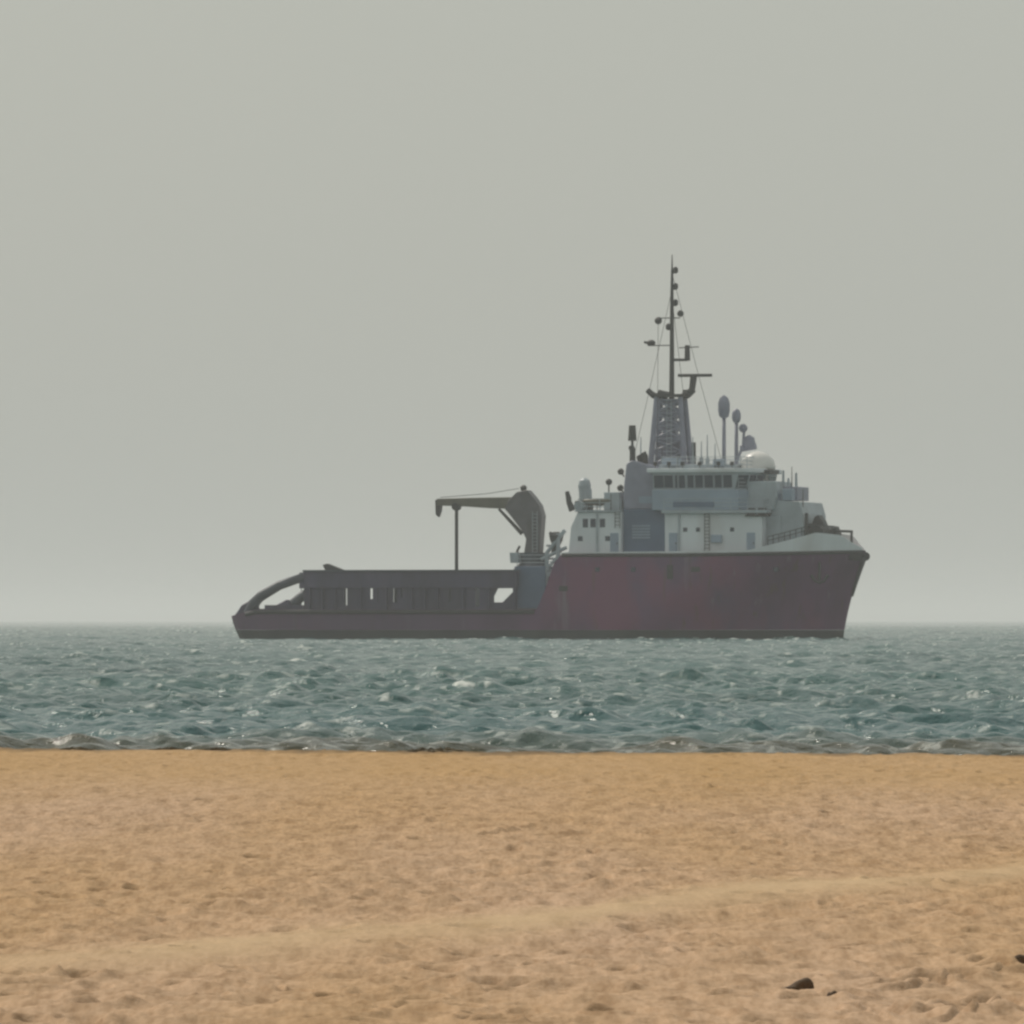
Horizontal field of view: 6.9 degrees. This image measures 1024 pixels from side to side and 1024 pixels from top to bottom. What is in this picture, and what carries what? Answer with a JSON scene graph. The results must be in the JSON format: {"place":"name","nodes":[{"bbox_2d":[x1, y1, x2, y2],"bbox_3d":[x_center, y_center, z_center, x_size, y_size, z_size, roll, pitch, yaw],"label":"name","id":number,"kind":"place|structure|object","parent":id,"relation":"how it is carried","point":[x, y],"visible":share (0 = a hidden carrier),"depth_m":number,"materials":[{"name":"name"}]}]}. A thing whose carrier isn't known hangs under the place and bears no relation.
{"place":"outdoors","nodes":[
{"label":"outdoors","id":0,"kind":"place"},
{"bbox_2d":[60,747,94,749],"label":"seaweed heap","id":1,"kind":"object","parent":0,"point":[75,748],"visible":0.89,"depth_m":99.74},
{"bbox_2d":[147,747,189,749],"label":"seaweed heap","id":2,"kind":"object","parent":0,"point":[169,748],"visible":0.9,"depth_m":100.05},
{"bbox_2d":[197,747,231,750],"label":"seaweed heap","id":3,"kind":"object","parent":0,"point":[221,749],"visible":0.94,"depth_m":99.85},
{"bbox_2d":[405,747,463,751],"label":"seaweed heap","id":4,"kind":"object","parent":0,"point":[446,749],"visible":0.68,"depth_m":100.06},
{"bbox_2d":[0,747,1023,1023],"bbox_3d":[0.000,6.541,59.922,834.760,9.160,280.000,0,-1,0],"label":"sand beach","id":5,"kind":"structure","parent":0,"point":[302,887],"depth_m":50.82,"materials":[{"name":"beige sand"}]},
{"bbox_2d":[785,977,813,989],"bbox_3d":[1.245,2.084,37.240,0.127,0.106,0.110,1,-1,-37],"label":"beach stone","id":6,"kind":"object","parent":5,"relation":"on","point":[805,983],"visible":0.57,"depth_m":37.21,"materials":[{"name":"brown stone"}]},
{"bbox_2d":[827,991,836,995],"bbox_3d":[1.368,2.084,36.465,0.063,0.080,0.051,0,-1,0],"label":"beach stone","id":7,"kind":"object","parent":5,"relation":"on","point":[831,993],"visible":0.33,"depth_m":36.45,"materials":[{"name":"brown stone"}]},
{"bbox_2d":[1014,954,1023,963],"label":"beach stone","id":8,"kind":"object","parent":5,"relation":"on","point":[1019,958],"visible":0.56,"depth_m":39.45,"materials":[{"name":"brown stone"}]},
{"bbox_2d":[0,621,1023,755],"bbox_3d":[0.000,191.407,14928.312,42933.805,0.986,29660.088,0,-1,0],"label":"sea water","id":9,"kind":"structure","parent":0,"point":[895,687],"depth_m":202.08,"materials":[{"name":"teal liquid"}]},
{"bbox_2d":[231,255,869,638],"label":"supply ship","id":10,"kind":"object","parent":9,"relation":"on","point":[673,539],"visible":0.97,"depth_m":791.87,"materials":[{"name":"red paint"}]},
{"bbox_2d":[0,0,1023,620],"label":"sky","id":11,"kind":"structure","parent":0,"point":[282,282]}
]}

